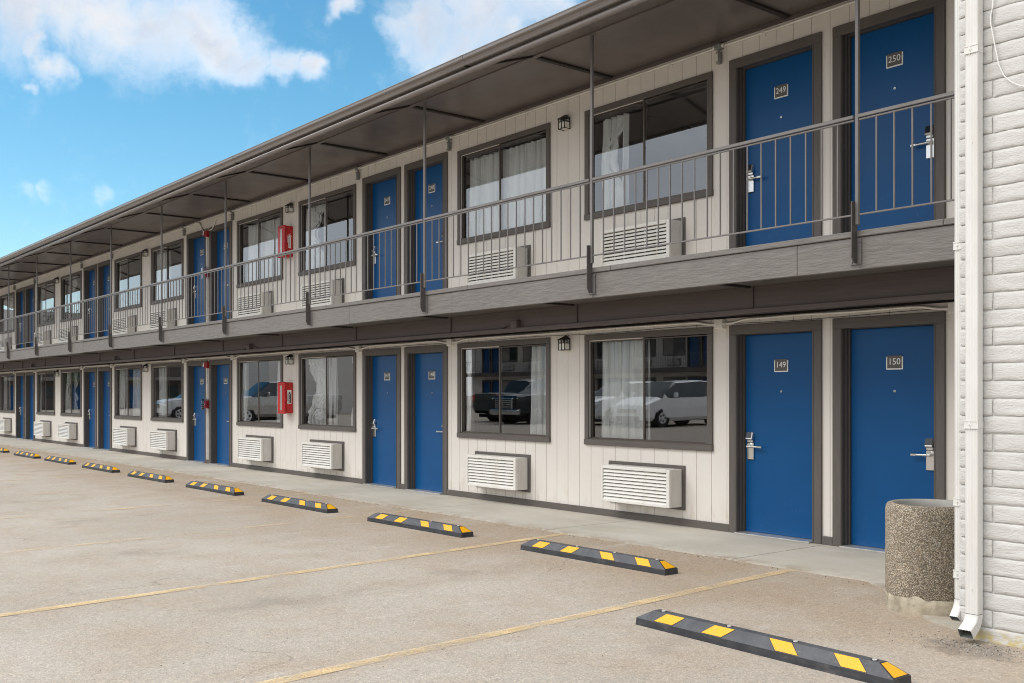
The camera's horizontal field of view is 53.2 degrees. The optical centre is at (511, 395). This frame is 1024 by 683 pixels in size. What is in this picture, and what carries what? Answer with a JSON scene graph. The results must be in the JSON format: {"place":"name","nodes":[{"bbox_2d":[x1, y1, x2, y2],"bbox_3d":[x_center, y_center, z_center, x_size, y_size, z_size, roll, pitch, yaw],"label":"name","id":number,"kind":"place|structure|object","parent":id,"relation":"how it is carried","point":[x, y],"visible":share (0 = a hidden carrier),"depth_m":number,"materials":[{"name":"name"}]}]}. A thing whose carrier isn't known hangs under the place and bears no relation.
{"place":"outdoors","nodes":[
{"label":"outdoors","id":0,"kind":"place"},
{"bbox_2d":[0,0,585,257],"label":"sky","id":1,"kind":"structure","parent":0,"point":[105,105],"materials":[{"name":"blue"}]},
{"bbox_2d":[0,436,961,630],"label":"walkway","id":2,"kind":"structure","parent":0,"point":[837,561],"depth_m":11.65,"materials":[{"name":"concrete"}]},
{"bbox_2d":[0,0,954,553],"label":"motel building","id":3,"kind":"structure","parent":2,"relation":"on","point":[838,430],"depth_m":12.56,"materials":[{"name":"paint"}]},
{"bbox_2d":[0,417,11,432],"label":"air conditioner","id":4,"kind":"object","parent":3,"relation":"attached to","point":[5,424],"visible":1,"depth_m":34.82,"materials":[{"name":"plastic"}]},
{"bbox_2d":[0,338,11,350],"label":"air conditioner","id":5,"kind":"object","parent":3,"relation":"attached to","point":[5,346],"visible":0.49,"depth_m":34.82,"materials":[{"name":"plastic"}]},
{"bbox_2d":[0,373,14,412],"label":"window","id":6,"kind":"structure","parent":3,"relation":"in","point":[7,381],"depth_m":35.33,"materials":[{"name":"glass"}]},
{"bbox_2d":[0,292,14,333],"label":"window","id":7,"kind":"structure","parent":3,"relation":"in","point":[3,301],"depth_m":35.33,"materials":[{"name":"glass"}]},
{"bbox_2d":[7,267,9,358],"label":"balcony post","id":8,"kind":"object","parent":3,"relation":"attached to","point":[8,354],"visible":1,"depth_m":30.17,"materials":[{"name":"metal"}]},
{"bbox_2d":[8,311,35,345],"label":"balcony railing","id":9,"kind":"object","parent":8,"relation":"attached to","point":[23,315],"visible":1,"depth_m":28.85,"materials":[{"name":"metal"}]},
{"bbox_2d":[15,373,24,438],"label":"door","id":10,"kind":"structure","parent":3,"relation":"in","point":[20,377],"depth_m":34.26,"materials":[{"name":"paint"}]},
{"bbox_2d":[16,287,24,348],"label":"door","id":11,"kind":"structure","parent":3,"relation":"in","point":[20,293],"depth_m":34.26,"materials":[{"name":"paint"}]},
{"bbox_2d":[24,372,34,440],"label":"door","id":12,"kind":"structure","parent":3,"relation":"in","point":[29,376],"depth_m":33.28,"materials":[{"name":"paint"}]},
{"bbox_2d":[25,284,34,347],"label":"door","id":13,"kind":"structure","parent":3,"relation":"in","point":[29,290],"depth_m":33.30,"materials":[{"name":"paint"}]},
{"bbox_2d":[35,256,37,355],"bbox_3d":[-12.909,-2.417,27.765,0.086,2.710,0.127,0,0,-39],"label":"balcony post","id":14,"kind":"object","parent":3,"relation":"attached to","point":[36,345],"visible":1,"depth_m":27.75,"materials":[{"name":"metal"}]},
{"bbox_2d":[36,303,69,340],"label":"balcony railing","id":15,"kind":"object","parent":14,"relation":"attached to","point":[52,308],"visible":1,"depth_m":26.66,"materials":[{"name":"metal"}]},
{"bbox_2d":[34,420,50,436],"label":"air conditioner","id":16,"kind":"object","parent":3,"relation":"attached to","point":[42,427],"visible":1,"depth_m":31.09,"materials":[{"name":"plastic"}]},
{"bbox_2d":[34,330,50,345],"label":"air conditioner","id":17,"kind":"object","parent":3,"relation":"attached to","point":[44,342],"visible":0.46,"depth_m":31.01,"materials":[{"name":"plastic"}]},
{"bbox_2d":[36,371,54,414],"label":"window","id":18,"kind":"structure","parent":3,"relation":"in","point":[45,382],"depth_m":31.51,"materials":[{"name":"glass"}]},
{"bbox_2d":[38,279,54,326],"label":"window","id":19,"kind":"structure","parent":3,"relation":"in","point":[46,293],"depth_m":31.46,"materials":[{"name":"glass"}]},
{"bbox_2d":[58,422,77,439],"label":"air conditioner","id":20,"kind":"object","parent":3,"relation":"attached to","point":[67,430],"visible":1,"depth_m":28.99,"materials":[{"name":"plastic"}]},
{"bbox_2d":[58,326,77,342],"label":"air conditioner","id":21,"kind":"object","parent":3,"relation":"attached to","point":[65,339],"visible":0.61,"depth_m":29.07,"materials":[{"name":"plastic"}]},
{"bbox_2d":[68,242,71,351],"bbox_3d":[-10.948,-2.417,25.332,0.086,2.710,0.127,0,0,-39],"label":"balcony post","id":22,"kind":"object","parent":3,"relation":"attached to","point":[69,343],"visible":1,"depth_m":25.31,"materials":[{"name":"metal"}]},
{"bbox_2d":[70,294,109,335],"bbox_3d":[-9.951,-1.864,24.115,0.040,0.818,3.080,0,0,-39],"label":"balcony railing","id":23,"kind":"object","parent":22,"relation":"attached to","point":[90,299],"visible":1,"depth_m":24.00,"materials":[{"name":"metal"}]},
{"bbox_2d":[60,369,81,416],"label":"window","id":24,"kind":"structure","parent":3,"relation":"in","point":[68,408],"depth_m":29.69,"materials":[{"name":"glass"}]},
{"bbox_2d":[60,271,81,321],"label":"window","id":25,"kind":"structure","parent":3,"relation":"in","point":[64,282],"depth_m":29.50,"materials":[{"name":"glass"}]},
{"bbox_2d":[83,368,96,448],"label":"door","id":26,"kind":"structure","parent":3,"relation":"in","point":[89,374],"depth_m":28.34,"materials":[{"name":"paint"}]},
{"bbox_2d":[83,264,96,338],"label":"door","id":27,"kind":"structure","parent":3,"relation":"in","point":[90,272],"depth_m":28.34,"materials":[{"name":"paint"}]},
{"bbox_2d":[97,260,109,336],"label":"door","id":28,"kind":"structure","parent":3,"relation":"in","point":[103,268],"depth_m":27.40,"materials":[{"name":"paint"}]},
{"bbox_2d":[97,367,111,450],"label":"door","id":29,"kind":"structure","parent":3,"relation":"in","point":[104,374],"depth_m":27.39,"materials":[{"name":"paint"}]},
{"bbox_2d":[108,226,112,347],"bbox_3d":[-8.987,-2.417,22.899,0.086,2.710,0.127,0,0,-39],"label":"balcony post","id":30,"kind":"object","parent":3,"relation":"attached to","point":[110,341],"visible":1,"depth_m":22.88,"materials":[{"name":"metal"}]},
{"bbox_2d":[111,282,160,329],"bbox_3d":[-7.990,-1.864,21.682,0.040,0.818,3.080,0,0,-39],"label":"balcony railing","id":31,"kind":"object","parent":30,"relation":"attached to","point":[137,288],"visible":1,"depth_m":21.56,"materials":[{"name":"metal"}]},
{"bbox_2d":[112,426,136,446],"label":"air conditioner","id":32,"kind":"object","parent":3,"relation":"attached to","point":[124,435],"visible":1,"depth_m":25.21,"materials":[{"name":"plastic"}]},
{"bbox_2d":[112,315,136,334],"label":"air conditioner","id":33,"kind":"object","parent":3,"relation":"attached to","point":[129,329],"visible":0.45,"depth_m":25.21,"materials":[{"name":"plastic"}]},
{"bbox_2d":[114,365,141,419],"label":"window","id":34,"kind":"structure","parent":3,"relation":"in","point":[121,376],"depth_m":26.00,"materials":[{"name":"paint"}]},
{"bbox_2d":[114,252,141,311],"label":"window","id":35,"kind":"structure","parent":3,"relation":"in","point":[118,267],"depth_m":26.32,"materials":[{"name":"glass"}]},
{"bbox_2d":[159,206,163,341],"bbox_3d":[-7.026,-2.417,20.466,0.086,2.710,0.127,0,0,-39],"label":"balcony post","id":36,"kind":"object","parent":3,"relation":"attached to","point":[161,335],"visible":1,"depth_m":20.45,"materials":[{"name":"metal"}]},
{"bbox_2d":[161,266,224,321],"bbox_3d":[-6.029,-1.864,19.248,0.040,0.818,3.080,0,0,-39],"label":"balcony railing","id":37,"kind":"object","parent":36,"relation":"attached to","point":[194,275],"visible":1,"depth_m":19.24,"materials":[{"name":"metal"}]},
{"bbox_2d":[150,428,176,451],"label":"air conditioner","id":38,"kind":"object","parent":3,"relation":"attached to","point":[163,439],"visible":1,"depth_m":23.17,"materials":[{"name":"plastic"}]},
{"bbox_2d":[150,308,176,329],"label":"air conditioner","id":39,"kind":"object","parent":3,"relation":"attached to","point":[165,324],"visible":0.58,"depth_m":23.10,"materials":[{"name":"plastic"}]},
{"bbox_2d":[150,362,183,421],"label":"window","id":40,"kind":"structure","parent":3,"relation":"in","point":[160,375],"depth_m":23.97,"materials":[{"name":"glass"}]},
{"bbox_2d":[151,238,183,304],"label":"window","id":41,"kind":"structure","parent":3,"relation":"in","point":[155,255],"depth_m":23.91,"materials":[{"name":"glass"}]},
{"bbox_2d":[186,229,206,324],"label":"door","id":42,"kind":"structure","parent":3,"relation":"in","point":[196,242],"depth_m":22.41,"materials":[{"name":"paint"}]},
{"bbox_2d":[186,360,207,462],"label":"door","id":43,"kind":"structure","parent":3,"relation":"in","point":[196,373],"depth_m":22.44,"materials":[{"name":"paint"}]},
{"bbox_2d":[201,399,208,409],"bbox_3d":[-6.469,0.195,21.619,0.139,0.230,0.156,0,0,-39],"label":"pull station","id":44,"kind":"object","parent":3,"relation":"attached to","point":[205,404],"visible":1,"depth_m":21.59,"materials":[{"name":"red plastic"}]},
{"bbox_2d":[206,368,207,458],"bbox_3d":[-6.447,0.380,21.645,0.048,1.961,0.055,0,0,-16],"label":"alarm conduit","id":45,"kind":"object","parent":3,"relation":"attached to","point":[207,414],"visible":1,"depth_m":21.63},
{"bbox_2d":[209,359,231,466],"bbox_3d":[-5.992,0.357,21.198,0.225,2.185,1.130,0,0,-39],"label":"door","id":46,"kind":"structure","parent":3,"relation":"in","point":[220,371],"depth_m":21.39,"materials":[{"name":"paint"}]},
{"bbox_2d":[209,221,231,321],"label":"door","id":47,"kind":"structure","parent":3,"relation":"in","point":[217,234],"depth_m":21.47,"materials":[{"name":"paint"}]},
{"bbox_2d":[222,180,227,334],"bbox_3d":[-5.064,-2.417,18.033,0.086,2.710,0.127,0,0,-39],"label":"balcony post","id":48,"kind":"object","parent":3,"relation":"attached to","point":[224,322],"visible":1,"depth_m":18.02,"materials":[{"name":"metal"}]},
{"bbox_2d":[225,246,307,311],"bbox_3d":[-4.068,-1.864,16.815,0.040,0.818,3.080,0,0,-39],"label":"balcony railing","id":49,"kind":"object","parent":48,"relation":"attached to","point":[277,255],"visible":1,"depth_m":16.74,"materials":[{"name":"metal"}]},
{"bbox_2d":[237,435,273,462],"bbox_3d":[-4.960,1.028,19.671,0.235,0.493,1.200,0,0,-39],"label":"air conditioner","id":50,"kind":"object","parent":3,"relation":"attached to","point":[255,448],"visible":1,"depth_m":19.41,"materials":[{"name":"plastic"}]},
{"bbox_2d":[237,291,273,317],"bbox_3d":[-4.960,-1.722,19.671,0.235,0.493,1.200,0,0,-39],"label":"air conditioner","id":51,"kind":"object","parent":3,"relation":"attached to","point":[256,311],"visible":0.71,"depth_m":19.38,"materials":[{"name":"plastic"}]},
{"bbox_2d":[236,355,282,427],"bbox_3d":[-4.814,-0.040,19.798,0.220,1.390,2.018,0,0,-39],"label":"window","id":52,"kind":"structure","parent":3,"relation":"in","point":[242,366],"depth_m":20.33,"materials":[{"name":"paint"}]},
{"bbox_2d":[236,207,282,287],"bbox_3d":[-4.815,-2.790,19.797,0.217,1.390,2.018,0,0,-39],"label":"window","id":53,"kind":"structure","parent":3,"relation":"in","point":[262,236],"depth_m":19.85,"materials":[{"name":"glass"}]},
{"bbox_2d":[30,320,520,366],"bbox_3d":[-7.147,-0.877,21.604,0.075,0.096,23.030,0,0,-39],"label":"surface wiring","id":54,"kind":"object","parent":3,"relation":"attached to","point":[515,324],"visible":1,"depth_m":15.85,"materials":[{"name":"paint"}]},
{"bbox_2d":[278,382,292,413],"bbox_3d":[-4.148,0.050,18.690,0.200,0.581,0.266,0,0,-39],"label":"extinguisher cabinet","id":55,"kind":"object","parent":3,"relation":"attached to","point":[285,397],"visible":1,"depth_m":18.60,"materials":[{"name":"red plastic"}]},
{"bbox_2d":[278,225,292,257],"bbox_3d":[-4.148,-2.797,18.690,0.200,0.581,0.266,0,0,-39],"label":"extinguisher cabinet","id":56,"kind":"object","parent":3,"relation":"attached to","point":[285,237],"visible":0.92,"depth_m":18.60,"materials":[{"name":"red plastic"}]},
{"bbox_2d":[284,202,293,212],"bbox_3d":[-4.058,-3.426,18.634,0.131,0.203,0.136,0,0,-39],"label":"wall lantern","id":57,"kind":"object","parent":3,"relation":"attached to","point":[288,209],"depth_m":18.62,"materials":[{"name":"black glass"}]},
{"bbox_2d":[285,353,293,363],"bbox_3d":[-4.058,-0.661,18.634,0.131,0.203,0.136,0,0,-39],"label":"wall lantern","id":58,"kind":"object","parent":3,"relation":"attached to","point":[290,360],"depth_m":18.61,"materials":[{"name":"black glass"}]},
{"bbox_2d":[306,147,311,325],"bbox_3d":[-3.103,-2.417,15.600,0.086,2.710,0.127,0,0,-39],"label":"balcony post","id":59,"kind":"object","parent":3,"relation":"attached to","point":[308,311],"visible":1,"depth_m":15.58,"materials":[{"name":"metal"}]},
{"bbox_2d":[309,219,422,299],"bbox_3d":[-2.107,-1.864,14.382,0.040,0.818,3.080,0,0,-39],"label":"balcony railing","id":60,"kind":"object","parent":59,"relation":"attached to","point":[385,229],"visible":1,"depth_m":14.26,"materials":[{"name":"metal"}]},
{"bbox_2d":[301,439,343,470],"bbox_3d":[-3.284,1.028,17.591,0.235,0.493,1.200,0,0,-39],"label":"air conditioner","id":61,"kind":"object","parent":3,"relation":"attached to","point":[324,454],"visible":1,"depth_m":17.36,"materials":[{"name":"plastic"}]},
{"bbox_2d":[301,278,343,308],"bbox_3d":[-3.284,-1.722,17.591,0.235,0.493,1.200,0,0,-39],"label":"air conditioner","id":62,"kind":"object","parent":3,"relation":"attached to","point":[337,299],"visible":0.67,"depth_m":17.27,"materials":[{"name":"plastic"}]},
{"bbox_2d":[298,351,355,431],"bbox_3d":[-3.144,-0.040,17.721,0.213,1.390,2.018,0,0,-39],"label":"window","id":63,"kind":"structure","parent":3,"relation":"in","point":[322,414],"depth_m":17.92,"materials":[{"name":"paint"}]},
{"bbox_2d":[298,184,355,275],"bbox_3d":[-3.144,-2.790,17.721,0.213,1.390,2.018,0,0,-39],"label":"window","id":64,"kind":"structure","parent":3,"relation":"in","point":[317,212],"depth_m":18.05,"materials":[{"name":"glass"}]},
{"bbox_2d":[362,348,400,488],"bbox_3d":[-2.041,0.357,16.297,0.225,2.185,1.130,0,0,-39],"label":"door","id":65,"kind":"structure","parent":3,"relation":"in","point":[381,368],"depth_m":16.44,"materials":[{"name":"paint"}]},
{"bbox_2d":[362,167,400,299],"bbox_3d":[-2.041,-2.442,16.297,0.225,2.185,1.130,0,0,-39],"label":"door","id":66,"kind":"structure","parent":3,"relation":"in","point":[381,192],"depth_m":16.44,"materials":[{"name":"paint"}]},
{"bbox_2d":[420,101,427,312],"bbox_3d":[-1.143,-2.417,13.167,0.086,2.710,0.127,0,0,-39],"label":"balcony post","id":67,"kind":"object","parent":3,"relation":"attached to","point":[424,302],"visible":1,"depth_m":13.15,"materials":[{"name":"metal"}]},
{"bbox_2d":[424,179,589,281],"bbox_3d":[-0.146,-1.864,11.949,0.040,0.818,3.080,0,0,-39],"label":"balcony railing","id":68,"kind":"object","parent":67,"relation":"attached to","point":[560,188],"visible":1,"depth_m":11.79,"materials":[{"name":"metal"}]},
{"bbox_2d":[404,344,447,494],"bbox_3d":[-1.254,0.357,15.320,0.225,2.185,1.130,0,0,-39],"label":"door","id":69,"kind":"structure","parent":3,"relation":"in","point":[425,367],"depth_m":15.45,"materials":[{"name":"paint"}]},
{"bbox_2d":[404,152,447,293],"bbox_3d":[-1.254,-2.442,15.320,0.225,2.185,1.130,0,0,-39],"label":"door","id":70,"kind":"structure","parent":3,"relation":"in","point":[436,165],"depth_m":15.42,"materials":[{"name":"paint"}]},
{"bbox_2d":[0,0,875,321],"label":"trim","id":71,"kind":"structure","parent":3,"relation":"attached to","point":[716,48],"depth_m":14.10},
{"bbox_2d":[0,302,954,373],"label":"electrical conduit","id":72,"kind":"object","parent":3,"relation":"attached to","point":[723,323],"visible":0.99,"depth_m":12.17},
{"bbox_2d":[467,451,530,491],"bbox_3d":[-0.222,1.028,13.793,0.235,0.493,1.200,0,0,-39],"label":"air conditioner","id":73,"kind":"object","parent":3,"relation":"attached to","point":[505,471],"visible":1,"depth_m":13.58,"materials":[{"name":"plastic"}]},
{"bbox_2d":[467,245,530,284],"bbox_3d":[-0.222,-1.722,13.793,0.235,0.493,1.200,0,0,-39],"label":"air conditioner","id":74,"kind":"object","parent":3,"relation":"attached to","point":[508,274],"visible":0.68,"depth_m":13.57,"materials":[{"name":"plastic"}]},
{"bbox_2d":[457,338,550,441],"bbox_3d":[-0.076,-0.040,13.919,0.219,1.390,2.018,0,0,-39],"label":"window","id":75,"kind":"structure","parent":3,"relation":"in","point":[540,423],"depth_m":13.71,"materials":[{"name":"paint"}]},
{"bbox_2d":[457,123,550,244],"bbox_3d":[-0.076,-2.790,13.919,0.218,1.390,2.018,0,0,-39],"label":"window","id":76,"kind":"structure","parent":3,"relation":"in","point":[525,168],"depth_m":13.91,"materials":[{"name":"glass"}]},
{"bbox_2d":[558,114,570,130],"bbox_3d":[0.648,-3.426,12.794,0.131,0.203,0.136,0,0,-39],"label":"wall lantern","id":77,"kind":"object","parent":3,"relation":"attached to","point":[564,123],"depth_m":12.77,"materials":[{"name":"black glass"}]},
{"bbox_2d":[558,334,570,350],"bbox_3d":[0.648,-0.661,12.794,0.131,0.203,0.136,0,0,-39],"label":"wall lantern","id":78,"kind":"object","parent":3,"relation":"attached to","point":[565,345],"depth_m":12.77,"materials":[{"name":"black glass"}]},
{"bbox_2d":[587,34,595,294],"bbox_3d":[0.819,-2.417,10.734,0.086,2.710,0.127,0,0,-39],"label":"balcony post","id":79,"kind":"object","parent":3,"relation":"attached to","point":[590,274],"visible":1,"depth_m":10.72,"materials":[{"name":"metal"}]},
{"bbox_2d":[592,115,854,255],"bbox_3d":[1.815,-1.864,9.516,0.040,0.818,3.080,0,0,-39],"label":"balcony railing","id":80,"kind":"object","parent":79,"relation":"attached to","point":[781,135],"visible":1,"depth_m":9.28,"materials":[{"name":"metal"}]},
{"bbox_2d":[601,460,685,509],"bbox_3d":[1.454,1.028,11.713,0.235,0.493,1.200,0,0,-39],"label":"air conditioner","id":81,"kind":"object","parent":3,"relation":"attached to","point":[651,485],"visible":1,"depth_m":11.53,"materials":[{"name":"paint"}]},
{"bbox_2d":[601,217,685,265],"bbox_3d":[1.454,-1.722,11.713,0.235,0.493,1.200,0,0,-39],"label":"air conditioner","id":82,"kind":"object","parent":3,"relation":"attached to","point":[659,252],"visible":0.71,"depth_m":11.52,"materials":[{"name":"plastic"}]},
{"bbox_2d":[584,327,712,450],"bbox_3d":[1.592,-0.040,11.841,0.208,1.390,2.018,0,0,-39],"label":"window","id":83,"kind":"structure","parent":3,"relation":"in","point":[626,388],"depth_m":12.13,"materials":[{"name":"paint"}]},
{"bbox_2d":[584,71,712,220],"bbox_3d":[1.597,-2.790,11.844,0.220,1.390,2.018,0,0,-39],"label":"window","id":84,"kind":"structure","parent":3,"relation":"in","point":[613,127],"depth_m":12.18,"materials":[{"name":"glass"}]},
{"bbox_2d":[729,320,821,543],"bbox_3d":[2.696,0.357,10.419,0.225,2.185,1.130,0,0,-39],"label":"door","id":85,"kind":"structure","parent":3,"relation":"in","point":[775,369],"depth_m":10.48,"materials":[{"name":"paint"}]},
{"bbox_2d":[729,31,821,248],"bbox_3d":[2.696,-2.442,10.419,0.225,2.185,1.130,0,0,-39],"label":"door","id":86,"kind":"structure","parent":3,"relation":"in","point":[776,89],"depth_m":10.47,"materials":[{"name":"paint"}]},
{"bbox_2d":[850,0,861,264],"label":"balcony post","id":87,"kind":"object","parent":3,"relation":"attached to","point":[855,251],"visible":1,"depth_m":8.29,"materials":[{"name":"metal"}]},
{"bbox_2d":[858,91,954,214],"bbox_3d":[3.295,-1.864,7.681,0.040,0.818,1.545,0,0,-39],"label":"balcony railing","id":88,"kind":"object","parent":87,"relation":"attached to","point":[912,105],"visible":0.67,"depth_m":7.92,"materials":[{"name":"metal"}]},
{"bbox_2d":[832,311,945,553],"bbox_3d":[3.484,0.357,9.442,0.225,2.185,1.130,0,0,-39],"label":"door","id":89,"kind":"structure","parent":3,"relation":"in","point":[889,371],"depth_m":9.55,"materials":[{"name":"paint"}]},
{"bbox_2d":[832,0,945,233],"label":"door","id":90,"kind":"structure","parent":3,"relation":"in","point":[903,47],"depth_m":9.47,"materials":[{"name":"paint"}]},
{"bbox_2d":[885,499,954,616],"bbox_3d":[2.882,1.109,6.998,0.620,0.743,0.620,0,0,-39],"label":"concrete planter","id":91,"kind":"object","parent":2,"relation":"on","point":[919,554],"visible":0.63,"depth_m":6.76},
{"bbox_2d":[0,445,1023,682],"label":"parking lot","id":92,"kind":"structure","parent":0,"point":[52,523],"depth_m":7.21,"materials":[{"name":"concrete"}]},
{"bbox_2d":[14,451,40,458],"bbox_3d":[-11.495,1.409,24.244,0.157,0.106,1.820,0,0,-39],"label":"wheel stop","id":93,"kind":"object","parent":92,"relation":"on","point":[27,455],"visible":1,"depth_m":23.98,"materials":[{"name":"rubber"}]},
{"bbox_2d":[44,456,75,464],"bbox_3d":[-9.825,1.409,22.225,0.157,0.106,1.820,0,0,-39],"label":"wheel stop","id":94,"kind":"object","parent":92,"relation":"on","point":[60,460],"visible":1,"depth_m":21.98,"materials":[{"name":"rubber"}]},
{"bbox_2d":[82,463,119,472],"bbox_3d":[-8.035,1.409,19.969,0.157,0.106,1.820,0,0,-39],"label":"wheel stop","id":95,"kind":"object","parent":92,"relation":"on","point":[103,468],"visible":1,"depth_m":19.76,"materials":[{"name":"rubber"}]},
{"bbox_2d":[127,471,173,482],"bbox_3d":[-6.292,1.409,17.778,0.157,0.106,1.820,0,0,-39],"label":"wheel stop","id":96,"kind":"object","parent":92,"relation":"on","point":[152,477],"visible":1,"depth_m":17.57,"materials":[{"name":"rubber"}]},
{"bbox_2d":[186,481,243,495],"bbox_3d":[-4.547,1.409,15.588,0.157,0.106,1.820,0,0,-39],"label":"wheel stop","id":97,"kind":"object","parent":92,"relation":"on","point":[220,489],"visible":1,"depth_m":15.39,"materials":[{"name":"rubber"}]},
{"bbox_2d":[0,533,565,615],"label":"parking line","id":98,"kind":"object","parent":92,"relation":"on","point":[122,597],"visible":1,"depth_m":7.67,"materials":[{"name":"paint"}]},
{"bbox_2d":[261,494,337,512],"bbox_3d":[-2.802,1.409,13.386,0.157,0.106,1.820,0,0,-39],"label":"wheel stop","id":99,"kind":"object","parent":92,"relation":"on","point":[321,507],"visible":1,"depth_m":13.20,"materials":[{"name":"rubber"}]},
{"bbox_2d":[367,513,473,537],"bbox_3d":[-1.039,1.409,11.223,0.157,0.106,1.820,0,0,-40],"label":"wheel stop","id":100,"kind":"object","parent":92,"relation":"on","point":[453,530],"visible":1,"depth_m":11.05,"materials":[{"name":"rubber"}]},
{"bbox_2d":[256,570,790,682],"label":"parking line","id":101,"kind":"object","parent":92,"relation":"on","point":[325,671],"visible":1,"depth_m":6.36,"materials":[{"name":"paint"}]},
{"bbox_2d":[92,484,1023,680],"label":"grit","id":102,"kind":"object","parent":92,"relation":"on","point":[713,595],"visible":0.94,"depth_m":6.14,"materials":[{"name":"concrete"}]},
{"bbox_2d":[520,539,677,575],"bbox_3d":[0.719,1.409,9.031,0.157,0.106,1.820,0,0,-40],"label":"wheel stop","id":103,"kind":"object","parent":92,"relation":"on","point":[631,562],"visible":1,"depth_m":8.87,"materials":[{"name":"rubber"}]},
{"bbox_2d":[636,609,910,682],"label":"wheel stop","id":104,"kind":"object","parent":92,"relation":"on","point":[862,668],"visible":1,"depth_m":5.66,"materials":[{"name":"rubber"}]},
{"bbox_2d":[959,0,1023,648],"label":"brick wing","id":105,"kind":"structure","parent":92,"relation":"on","point":[1003,362],"depth_m":6.00,"materials":[{"name":"brick"}]},
{"bbox_2d":[949,0,961,620],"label":"downspout","id":106,"kind":"object","parent":105,"relation":"attached to","point":[955,614],"visible":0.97,"depth_m":6.24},
{"bbox_2d":[958,0,982,638],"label":"downspout","id":107,"kind":"object","parent":105,"relation":"attached to","point":[969,626],"visible":1,"depth_m":6.06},
{"bbox_2d":[990,0,1023,86],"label":"hanging wire","id":108,"kind":"object","parent":105,"relation":"hanging from","point":[996,51],"visible":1,"depth_m":6.00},
{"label":"balcony post","id":109,"kind":"object","parent":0,"visible":0},
{"bbox_2d":[0,318,7,346],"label":"balcony railing","id":110,"kind":"object","parent":109,"relation":"attached to","point":[2,320],"visible":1,"depth_m":30.69,"materials":[{"name":"metal"}]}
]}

